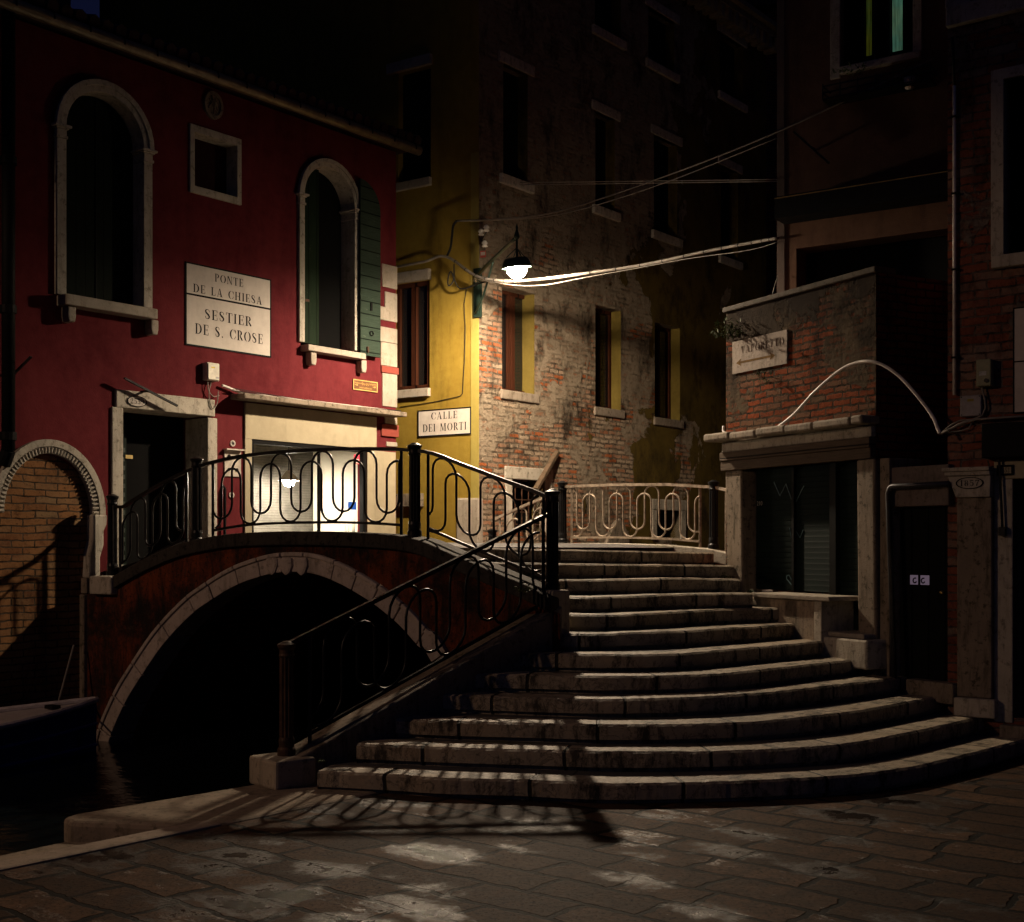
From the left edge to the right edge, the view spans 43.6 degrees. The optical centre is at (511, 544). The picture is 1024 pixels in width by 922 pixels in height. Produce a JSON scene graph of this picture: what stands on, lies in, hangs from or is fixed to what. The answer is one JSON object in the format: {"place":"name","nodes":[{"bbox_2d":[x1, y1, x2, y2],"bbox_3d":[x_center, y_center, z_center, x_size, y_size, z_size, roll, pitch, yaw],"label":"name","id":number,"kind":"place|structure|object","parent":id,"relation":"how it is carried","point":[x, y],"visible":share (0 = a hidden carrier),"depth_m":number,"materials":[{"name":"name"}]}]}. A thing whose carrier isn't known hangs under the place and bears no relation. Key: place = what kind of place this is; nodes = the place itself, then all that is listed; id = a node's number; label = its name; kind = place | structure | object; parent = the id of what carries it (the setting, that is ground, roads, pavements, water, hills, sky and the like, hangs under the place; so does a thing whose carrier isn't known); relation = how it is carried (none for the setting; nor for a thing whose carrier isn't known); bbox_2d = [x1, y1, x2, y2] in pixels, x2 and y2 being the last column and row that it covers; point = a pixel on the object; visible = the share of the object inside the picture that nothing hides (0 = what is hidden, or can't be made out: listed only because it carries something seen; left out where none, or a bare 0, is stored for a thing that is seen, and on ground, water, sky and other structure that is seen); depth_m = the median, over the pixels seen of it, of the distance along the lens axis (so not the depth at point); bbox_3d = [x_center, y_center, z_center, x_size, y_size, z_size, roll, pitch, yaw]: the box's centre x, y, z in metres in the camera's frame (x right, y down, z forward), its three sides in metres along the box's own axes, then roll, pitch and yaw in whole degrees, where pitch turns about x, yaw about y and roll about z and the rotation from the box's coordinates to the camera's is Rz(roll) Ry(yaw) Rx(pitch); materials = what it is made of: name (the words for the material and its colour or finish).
{"place":"outdoors","nodes":[
{"label":"outdoors","id":0,"kind":"place"},
{"bbox_2d":[56,0,70,5],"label":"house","id":1,"kind":"structure","parent":0,"point":[64,2],"depth_m":22.62,"materials":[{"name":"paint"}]},
{"bbox_2d":[71,0,99,17],"label":"sky","id":2,"kind":"structure","parent":0,"point":[89,6],"materials":[{"name":"blue"}]},
{"bbox_2d":[0,701,362,855],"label":"canal water","id":3,"kind":"structure","parent":0,"point":[40,802],"depth_m":13.16,"materials":[{"name":"black liquid"}]},
{"bbox_2d":[0,842,91,860],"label":"quay footing","id":4,"kind":"object","parent":3,"relation":"in","point":[38,850],"visible":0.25,"depth_m":8.66,"materials":[{"name":"stone"}]},
{"bbox_2d":[0,645,98,769],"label":"moored boat","id":5,"kind":"object","parent":3,"relation":"on","point":[32,733],"visible":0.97,"depth_m":13.97,"materials":[{"name":"wood"}]},
{"bbox_2d":[0,820,221,871],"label":"quay kerb","id":6,"kind":"structure","parent":3,"relation":"in","point":[47,856],"depth_m":8.25,"materials":[{"name":"stone"}]},
{"bbox_2d":[0,0,422,706],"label":"crimson house","id":7,"kind":"structure","parent":3,"relation":"on","point":[146,168],"depth_m":16.50,"materials":[{"name":"paint"}]},
{"bbox_2d":[0,9,16,466],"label":"drainpipe","id":8,"kind":"object","parent":7,"relation":"attached to","point":[8,306],"visible":0.96,"depth_m":14.57,"materials":[{"name":"metal"}]},
{"bbox_2d":[15,356,31,373],"bbox_3d":[-5.641,-2.057,14.723,0.300,0.219,0.031,0,0,24],"label":"iron bar","id":9,"kind":"object","parent":7,"relation":"attached to","point":[23,364],"visible":0.64,"depth_m":14.70,"materials":[{"name":"metal"}]},
{"bbox_2d":[51,79,157,335],"bbox_3d":[-5.050,-4.181,15.785,0.460,3.044,1.447,0,0,38],"label":"arched window","id":10,"kind":"structure","parent":7,"relation":"in","point":[104,150],"depth_m":15.91,"materials":[{"name":"stone"}]},
{"bbox_2d":[127,396,146,406],"bbox_3d":[-4.719,-1.806,16.099,0.023,0.136,0.297,0,0,38],"label":"house number","id":11,"kind":"object","parent":7,"relation":"attached to","point":[137,401],"visible":1,"depth_m":16.09,"materials":[{"name":"white paint"}]},
{"bbox_2d":[123,377,177,406],"bbox_3d":[-4.598,-1.927,16.184,0.158,0.294,0.801,0,0,38],"label":"iron bar","id":12,"kind":"object","parent":7,"relation":"attached to","point":[145,390],"visible":1,"depth_m":16.14,"materials":[{"name":"grey metal"}]},
{"bbox_2d":[111,389,216,566],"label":"street door","id":13,"kind":"structure","parent":7,"relation":"in","point":[147,450],"depth_m":16.90,"materials":[{"name":"stone"}]},
{"bbox_2d":[203,362,218,381],"bbox_3d":[-3.993,-2.297,16.993,0.114,0.238,0.205,0,0,38],"label":"meter box","id":14,"kind":"object","parent":7,"relation":"attached to","point":[210,371],"visible":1,"depth_m":16.93,"materials":[{"name":"beige plastic"}]},
{"bbox_2d":[207,381,218,408],"bbox_3d":[-3.970,-1.993,17.026,0.023,0.374,0.198,0,0,38],"label":"loose wire","id":15,"kind":"object","parent":14,"relation":"hanging from","point":[212,395],"visible":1,"depth_m":16.99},
{"bbox_2d":[208,363,218,379],"bbox_3d":[-3.954,-2.297,16.962,0.012,0.214,0.181,0,0,38],"label":"door","id":16,"kind":"structure","parent":14,"relation":"in","point":[213,373],"depth_m":16.95,"materials":[{"name":"beige plastic"}]},
{"bbox_2d":[189,123,241,204],"bbox_3d":[-4.056,-5.077,17.183,0.280,0.900,0.859,0,0,38],"label":"square window","id":17,"kind":"structure","parent":7,"relation":"in","point":[215,158],"depth_m":17.29,"materials":[{"name":"stone"}]},
{"bbox_2d":[223,484,225,534],"bbox_3d":[-3.872,-0.184,17.193,0.082,1.268,0.040,0,0,39],"label":"service pipe","id":18,"kind":"object","parent":7,"relation":"attached to","point":[224,507],"visible":0.59,"depth_m":17.17,"materials":[{"name":"black metal"}]},
{"bbox_2d":[185,261,270,357],"bbox_3d":[-3.817,-3.160,17.296,0.016,1.091,1.462,0,0,38],"label":"street sign","id":19,"kind":"object","parent":7,"relation":"attached to","point":[227,310],"visible":1,"depth_m":17.26,"materials":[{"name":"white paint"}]},
{"bbox_2d":[223,448,244,476],"bbox_3d":[-3.761,-1.112,17.315,0.080,0.372,0.302,0,0,38],"label":"intercom panel","id":20,"kind":"object","parent":7,"relation":"attached to","point":[228,452],"visible":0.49,"depth_m":17.31,"materials":[{"name":"stone"}]},
{"bbox_2d":[254,444,312,531],"bbox_3d":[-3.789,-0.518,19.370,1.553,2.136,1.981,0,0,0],"label":"venetian blind","id":21,"kind":"object","parent":7,"relation":"hanging from","point":[289,512],"visible":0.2,"depth_m":19.68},
{"bbox_2d":[278,447,298,486],"bbox_3d":[-3.337,-1.363,19.137,0.320,1.000,0.320,0,0,0],"label":"pendant lamp","id":22,"kind":"object","parent":7,"relation":"hanging from","point":[285,478],"visible":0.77,"depth_m":19.07,"materials":[{"name":"white glass"}]},
{"bbox_2d":[221,384,381,408],"bbox_3d":[-2.899,-2.100,18.383,0.042,0.110,3.174,0,0,38],"label":"conduit","id":23,"kind":"object","parent":7,"relation":"attached to","point":[229,388],"visible":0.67,"depth_m":17.37,"materials":[{"name":"grey plastic"}]},
{"bbox_2d":[234,388,400,411],"bbox_3d":[-2.742,-2.079,18.534,0.027,0.072,3.315,0,0,38],"label":"thin wire","id":24,"kind":"object","parent":7,"relation":"attached to","point":[247,391],"visible":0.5,"depth_m":17.82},
{"bbox_2d":[295,158,380,372],"bbox_3d":[-2.630,-4.110,18.904,0.440,3.057,1.622,0,0,38],"label":"arched window","id":25,"kind":"structure","parent":7,"relation":"in","point":[339,224],"depth_m":19.11,"materials":[{"name":"wood"}]},
{"bbox_2d":[348,502,355,509],"bbox_3d":[-2.392,-0.587,19.165,0.006,0.116,0.168,0,0,38],"label":"blue sticker","id":26,"kind":"object","parent":7,"relation":"attached to","point":[349,505],"visible":0.71,"depth_m":19.16,"materials":[{"name":"blue paper"}]},
{"bbox_2d":[352,379,377,392],"bbox_3d":[-2.219,-2.404,19.330,0.022,0.157,0.521,0,0,38],"label":"wall plaque","id":27,"kind":"object","parent":7,"relation":"attached to","point":[364,385],"depth_m":19.31,"materials":[{"name":"yellow metal"}]},
{"bbox_2d":[100,0,776,668],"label":"corner palazzo","id":28,"kind":"structure","parent":3,"relation":"on","point":[618,376],"depth_m":21.80,"materials":[{"name":"brick"}]},
{"bbox_2d":[386,53,431,191],"bbox_3d":[-1.611,-6.715,20.473,0.875,2.076,0.544,0,0,9],"label":"window","id":29,"kind":"structure","parent":28,"relation":"in","point":[416,86],"depth_m":20.49,"materials":[{"name":"stone"}]},
{"bbox_2d":[396,268,430,398],"bbox_3d":[-1.649,-3.356,20.499,0.919,2.014,0.539,0,0,10],"label":"window","id":30,"kind":"structure","parent":28,"relation":"in","point":[413,299],"depth_m":20.45,"materials":[{"name":"brown wood"}]},
{"bbox_2d":[401,289,466,406],"bbox_3d":[-1.250,-3.084,20.185,1.324,1.748,0.012,0,0,34],"label":"cable","id":31,"kind":"object","parent":28,"relation":"attached to","point":[463,369],"visible":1,"depth_m":19.84,"materials":[{"name":"black rubber"}]},
{"bbox_2d":[418,407,470,436],"bbox_3d":[-1.063,-1.924,20.064,1.046,0.426,0.015,0,0,34],"label":"street sign","id":32,"kind":"object","parent":28,"relation":"attached to","point":[444,422],"visible":1,"depth_m":20.05,"materials":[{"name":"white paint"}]},
{"bbox_2d":[446,220,456,255],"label":"cable","id":33,"kind":"object","parent":28,"relation":"attached to","point":[451,239],"visible":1,"depth_m":19.53,"materials":[{"name":"black rubber"}]},
{"bbox_2d":[478,225,489,257],"bbox_3d":[-0.427,-4.647,19.585,0.179,0.411,0.469,0,0,0],"label":"insulator bracket","id":34,"kind":"object","parent":28,"relation":"attached to","point":[481,234],"visible":0.97,"depth_m":19.37,"materials":[{"name":"ceramic"}]},
{"bbox_2d":[473,224,531,317],"bbox_3d":[-0.232,-3.963,18.563,0.414,0.927,2.431,0,0,-17],"label":"street lamp","id":35,"kind":"object","parent":28,"relation":"attached to","point":[516,262],"visible":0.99,"depth_m":18.44,"materials":[{"name":"black metal"}]},
{"bbox_2d":[447,264,491,289],"bbox_3d":[-0.592,-4.089,19.245,0.151,0.434,1.071,0,0,-41],"label":"cable","id":36,"kind":"object","parent":35,"relation":"hanging from","point":[453,275],"visible":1,"depth_m":19.59,"materials":[{"name":"black rubber"}]},
{"bbox_2d":[480,250,485,257],"bbox_3d":[-0.434,-4.362,19.195,0.090,0.100,0.012,0,0,23],"label":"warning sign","id":37,"kind":"object","parent":35,"relation":"attached to","point":[482,254],"visible":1,"depth_m":19.19,"materials":[{"name":"red paint"}]},
{"bbox_2d":[498,50,534,193],"bbox_3d":[0.028,-6.727,20.459,0.683,2.079,0.792,0,0,0],"label":"window","id":38,"kind":"structure","parent":28,"relation":"in","point":[509,177],"depth_m":20.60,"materials":[{"name":"stone"}]},
{"bbox_2d":[500,290,538,403],"bbox_3d":[0.038,-3.190,20.553,0.815,1.781,0.912,0,0,0],"label":"window","id":39,"kind":"structure","parent":28,"relation":"in","point":[517,309],"depth_m":20.82,"materials":[{"name":"brown wood"}]},
{"bbox_2d":[504,466,552,531],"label":"window","id":40,"kind":"structure","parent":28,"relation":"in","point":[522,496],"depth_m":20.74,"materials":[{"name":"stone"}]},
{"bbox_2d":[533,450,559,490],"bbox_3d":[0.564,-1.216,20.884,0.085,0.713,0.879,0,0,26],"label":"stone strut","id":41,"kind":"object","parent":28,"relation":"attached to","point":[546,470],"visible":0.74,"depth_m":20.85,"materials":[{"name":"beige stone"}]},
{"bbox_2d":[591,99,620,221],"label":"window","id":42,"kind":"structure","parent":28,"relation":"in","point":[600,210],"depth_m":22.60,"materials":[{"name":"stone"}]},
{"bbox_2d":[594,308,624,418],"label":"window","id":43,"kind":"structure","parent":28,"relation":"in","point":[607,324],"depth_m":22.85,"materials":[{"name":"brown wood"}]},
{"bbox_2d":[592,0,626,50],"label":"window","id":44,"kind":"structure","parent":28,"relation":"in","point":[601,28],"depth_m":22.68,"materials":[{"name":"stone"}]},
{"bbox_2d":[604,519,628,542],"bbox_3d":[1.858,-0.248,22.663,0.070,0.444,0.725,0,0,38],"label":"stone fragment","id":45,"kind":"object","parent":28,"relation":"attached to","point":[617,530],"visible":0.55,"depth_m":22.61,"materials":[{"name":"grey stone"}]},
{"bbox_2d":[645,0,679,83],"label":"window","id":46,"kind":"structure","parent":28,"relation":"in","point":[655,61],"depth_m":24.07,"materials":[{"name":"stone"}]},
{"bbox_2d":[651,123,682,247],"bbox_3d":[2.858,-6.725,24.069,0.807,2.105,0.949,0,0,0],"label":"window","id":47,"kind":"structure","parent":28,"relation":"in","point":[660,231],"depth_m":24.23,"materials":[{"name":"stone"}]},
{"bbox_2d":[653,325,683,428],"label":"window","id":48,"kind":"structure","parent":28,"relation":"in","point":[667,341],"depth_m":24.46,"materials":[{"name":"brown wood"}]},
{"bbox_2d":[651,499,686,539],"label":"window","id":49,"kind":"structure","parent":28,"relation":"in","point":[656,529],"depth_m":24.38,"materials":[{"name":"stone"}]},
{"bbox_2d":[718,156,742,269],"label":"window","id":50,"kind":"structure","parent":28,"relation":"in","point":[724,259],"depth_m":26.20,"materials":[{"name":"stone"}]},
{"bbox_2d":[717,23,747,112],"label":"window","id":51,"kind":"structure","parent":28,"relation":"in","point":[726,92],"depth_m":26.23,"materials":[{"name":"stone"}]},
{"bbox_2d":[64,783,376,841],"bbox_3d":[-1.816,2.394,9.902,1.062,0.912,3.089,0,0,43],"label":"quay stone","id":52,"kind":"object","parent":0,"point":[234,805],"visible":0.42,"depth_m":9.34,"materials":[{"name":"grey stone"}]},
{"bbox_2d":[0,755,1023,921],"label":"campo pavement","id":53,"kind":"structure","parent":0,"point":[950,848],"depth_m":7.81,"materials":[{"name":"grey stone"}]},
{"bbox_2d":[87,531,1023,802],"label":"stone bridge","id":54,"kind":"structure","parent":53,"relation":"on","point":[637,673],"depth_m":12.22,"materials":[{"name":"stone"}]},
{"bbox_2d":[106,443,559,756],"bbox_3d":[-2.629,0.329,13.635,3.085,2.772,6.028,0,0,-40],"label":"iron railing","id":55,"kind":"object","parent":54,"relation":"on","point":[550,502],"visible":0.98,"depth_m":12.73,"materials":[{"name":"black metal"}]},
{"bbox_2d":[514,583,533,591],"bbox_3d":[0.097,0.397,11.743,0.222,0.098,0.230,0,0,0],"label":"step weed","id":56,"kind":"object","parent":54,"relation":"hanging from","point":[520,590],"visible":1,"depth_m":11.73,"materials":[{"name":"green plant"}]},
{"bbox_2d":[487,480,725,551],"bbox_3d":[1.765,-0.182,17.188,5.434,1.454,0.410,0,0,42],"label":"iron railing","id":57,"kind":"object","parent":54,"relation":"on","point":[712,486],"visible":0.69,"depth_m":17.38,"materials":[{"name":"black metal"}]},
{"bbox_2d":[704,266,947,678],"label":"kiosk shop","id":58,"kind":"structure","parent":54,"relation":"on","point":[808,483],"depth_m":13.57,"materials":[{"name":"brick"}]},
{"bbox_2d":[709,316,746,338],"bbox_3d":[2.567,-2.559,15.057,0.517,0.264,0.511,0,0,0],"label":"wall plant","id":59,"kind":"object","parent":58,"relation":"attached to","point":[731,331],"depth_m":15.02,"materials":[{"name":"green plant"}]},
{"bbox_2d":[732,330,787,373],"bbox_3d":[2.836,-2.207,14.675,0.022,0.377,1.001,0,0,-27],"label":"direction sign","id":60,"kind":"object","parent":58,"relation":"attached to","point":[761,352],"visible":1,"depth_m":14.64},
{"bbox_2d":[753,371,771,385],"bbox_3d":[2.842,-1.890,14.547,0.232,0.176,0.242,0,0,15],"label":"wall plant","id":61,"kind":"object","parent":58,"relation":"attached to","point":[758,373],"depth_m":14.52,"materials":[{"name":"green plant"}]},
{"bbox_2d":[722,360,941,439],"bbox_3d":[3.247,-1.468,13.635,0.134,0.822,3.319,0,0,-29],"label":"loose conduit","id":62,"kind":"object","parent":58,"relation":"on","point":[904,381],"visible":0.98,"depth_m":12.91,"materials":[{"name":"grey plastic"}]},
{"bbox_2d":[885,481,950,678],"bbox_3d":[3.965,0.369,12.546,0.051,1.964,0.751,0,0,-34],"label":"elbow pipe","id":63,"kind":"object","parent":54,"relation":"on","point":[890,560],"visible":1,"depth_m":12.78,"materials":[{"name":"grey metal"}]},
{"bbox_2d":[774,0,947,710],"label":"plaster building","id":64,"kind":"structure","parent":53,"relation":"on","point":[873,192],"depth_m":15.85,"materials":[{"name":"stone"}]},
{"bbox_2d":[396,237,778,282],"bbox_3d":[0.706,-4.105,18.221,6.560,0.728,0.531,0,0,35],"label":"cable","id":65,"kind":"object","parent":64,"relation":"attached to","point":[598,271],"visible":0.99,"depth_m":17.80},
{"bbox_2d":[478,242,776,285],"bbox_3d":[1.427,-3.830,17.725,4.788,0.299,0.367,0,0,31],"label":"cable","id":66,"kind":"object","parent":65,"relation":"attached to","point":[628,269],"visible":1,"depth_m":17.74,"materials":[{"name":"grey rubber"}]},
{"bbox_2d":[457,138,776,221],"bbox_3d":[1.306,-4.950,18.033,5.282,0.540,0.497,0,0,33],"label":"cable","id":67,"kind":"object","parent":64,"relation":"attached to","point":[629,194],"visible":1,"depth_m":17.96,"materials":[{"name":"grey rubber"}]},
{"bbox_2d":[520,181,776,184],"bbox_3d":[1.756,-5.191,18.370,0.011,1.102,5.181,0,0,-39],"label":"cable","id":68,"kind":"object","parent":64,"relation":"attached to","point":[650,183],"visible":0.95,"depth_m":18.10,"materials":[{"name":"grey rubber"}]},
{"bbox_2d":[520,179,776,182],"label":"cable","id":69,"kind":"object","parent":64,"relation":"attached to","point":[656,180],"visible":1,"depth_m":18.02,"materials":[{"name":"grey rubber"}]},
{"bbox_2d":[457,59,931,220],"bbox_3d":[2.105,-5.250,17.456,7.254,1.111,0.544,0,0,33],"label":"cable","id":70,"kind":"object","parent":64,"relation":"attached to","point":[692,165],"visible":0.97,"depth_m":17.43,"materials":[{"name":"grey rubber"}]},
{"bbox_2d":[793,131,829,163],"bbox_3d":[3.776,-4.972,16.054,0.470,0.485,0.171,0,0,34],"label":"iron bar","id":71,"kind":"object","parent":64,"relation":"attached to","point":[811,147],"visible":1,"depth_m":15.98,"materials":[{"name":"black metal"}]},
{"bbox_2d":[832,62,871,75],"bbox_3d":[4.208,-5.847,15.780,0.420,0.101,0.437,0,0,42],"label":"window plant","id":72,"kind":"object","parent":64,"relation":"on","point":[834,72],"depth_m":15.73,"materials":[{"name":"green plant"}]},
{"bbox_2d":[830,0,921,79],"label":"window","id":73,"kind":"structure","parent":64,"relation":"in","point":[877,33],"depth_m":15.87,"materials":[{"name":"stone"}]},
{"bbox_2d":[822,62,936,106],"bbox_3d":[4.450,-5.584,15.544,1.322,0.208,0.278,0,0,34],"label":"flower rail","id":74,"kind":"object","parent":64,"relation":"attached to","point":[880,92],"visible":1,"depth_m":15.47,"materials":[{"name":"black metal"}]},
{"bbox_2d":[904,75,915,89],"bbox_3d":[4.760,-5.534,15.325,0.140,0.130,0.140,0,0,0],"label":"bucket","id":75,"kind":"object","parent":74,"relation":"hanging from","point":[907,79],"visible":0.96,"depth_m":15.28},
{"bbox_2d":[942,0,1023,754],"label":"brick building","id":76,"kind":"structure","parent":53,"relation":"on","point":[985,617],"depth_m":12.16,"materials":[{"name":"brick"}]},
{"bbox_2d":[892,464,957,704],"bbox_3d":[4.117,0.376,12.580,0.230,2.309,0.914,0,0,-34],"label":"alley doorway","id":77,"kind":"structure","parent":76,"relation":"attached to","point":[924,588],"depth_m":12.64,"materials":[{"name":"black paint"}]},
{"bbox_2d":[900,506,947,680],"bbox_3d":[4.135,0.472,12.591,0.107,1.706,0.912,0,0,-34],"label":"door leaf","id":78,"kind":"structure","parent":77,"relation":"in","point":[923,530],"depth_m":12.67,"materials":[{"name":"black paint"}]},
{"bbox_2d":[951,37,959,394],"bbox_3d":[4.264,-3.166,12.318,0.074,3.447,0.062,0,0,37],"label":"downpipe","id":79,"kind":"object","parent":76,"relation":"attached to","point":[954,193],"visible":1,"depth_m":12.30,"materials":[{"name":"grey metal"}]},
{"bbox_2d":[946,422,972,432],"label":"cable","id":80,"kind":"object","parent":76,"relation":"attached to","point":[960,430],"visible":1,"depth_m":12.27,"materials":[{"name":"grey rubber"}]},
{"bbox_2d":[956,477,983,488],"bbox_3d":[4.346,-0.588,12.150,0.262,0.114,0.023,0,0,37],"label":"house number","id":81,"kind":"object","parent":76,"relation":"attached to","point":[969,483],"visible":1,"depth_m":12.14,"materials":[{"name":"stone"}]},
{"bbox_2d":[960,395,982,416],"bbox_3d":[4.387,-1.327,12.218,0.199,0.200,0.075,0,0,37],"label":"junction box","id":82,"kind":"object","parent":76,"relation":"attached to","point":[971,405],"visible":1,"depth_m":12.19,"materials":[{"name":"paint"}]},
{"bbox_2d":[942,387,986,431],"bbox_3d":[4.319,-1.294,12.253,0.440,0.446,0.018,0,0,37],"label":"cable","id":83,"kind":"object","parent":82,"relation":"attached to","point":[983,412],"visible":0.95,"depth_m":12.15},
{"bbox_2d":[941,415,1023,434],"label":"cable","id":84,"kind":"object","parent":76,"relation":"attached to","point":[977,419],"visible":0.92,"depth_m":12.12,"materials":[{"name":"grey rubber"}]},
{"bbox_2d":[945,0,1023,28],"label":"window","id":85,"kind":"structure","parent":76,"relation":"in","point":[958,12],"depth_m":12.16,"materials":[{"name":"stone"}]},
{"bbox_2d":[976,359,993,387],"bbox_3d":[4.477,-1.628,12.119,0.137,0.256,0.125,0,0,37],"label":"meter box","id":86,"kind":"object","parent":76,"relation":"attached to","point":[984,372],"visible":1,"depth_m":12.09,"materials":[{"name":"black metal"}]},
{"bbox_2d":[979,371,985,375],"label":"window","id":87,"kind":"structure","parent":86,"relation":"in","point":[981,373],"depth_m":12.08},
{"bbox_2d":[998,460,1006,535],"bbox_3d":[4.606,-0.446,12.032,0.071,0.713,0.070,0,0,37],"label":"hanging rod","id":88,"kind":"object","parent":76,"relation":"hanging from","point":[1002,530],"visible":1,"depth_m":12.02,"materials":[{"name":"black metal"}]},
{"bbox_2d":[996,465,1013,475],"bbox_3d":[4.645,-0.704,12.049,0.154,0.099,0.035,0,0,37],"label":"house number plate","id":89,"kind":"object","parent":76,"relation":"attached to","point":[1007,469],"visible":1,"depth_m":12.03,"materials":[{"name":"black paint"}]},
{"bbox_2d":[991,64,1023,269],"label":"window","id":90,"kind":"structure","parent":76,"relation":"in","point":[999,260],"depth_m":12.10,"materials":[{"name":"stone"}]},
{"bbox_2d":[1013,307,1023,413],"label":"street sign","id":91,"kind":"object","parent":76,"relation":"attached to","point":[1018,359],"visible":1,"depth_m":11.98,"materials":[{"name":"white paint"}]},
{"bbox_2d":[745,0,776,295],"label":"building","id":92,"kind":"structure","parent":0,"point":[768,8],"depth_m":34.52,"materials":[{"name":"brick"}]}
]}

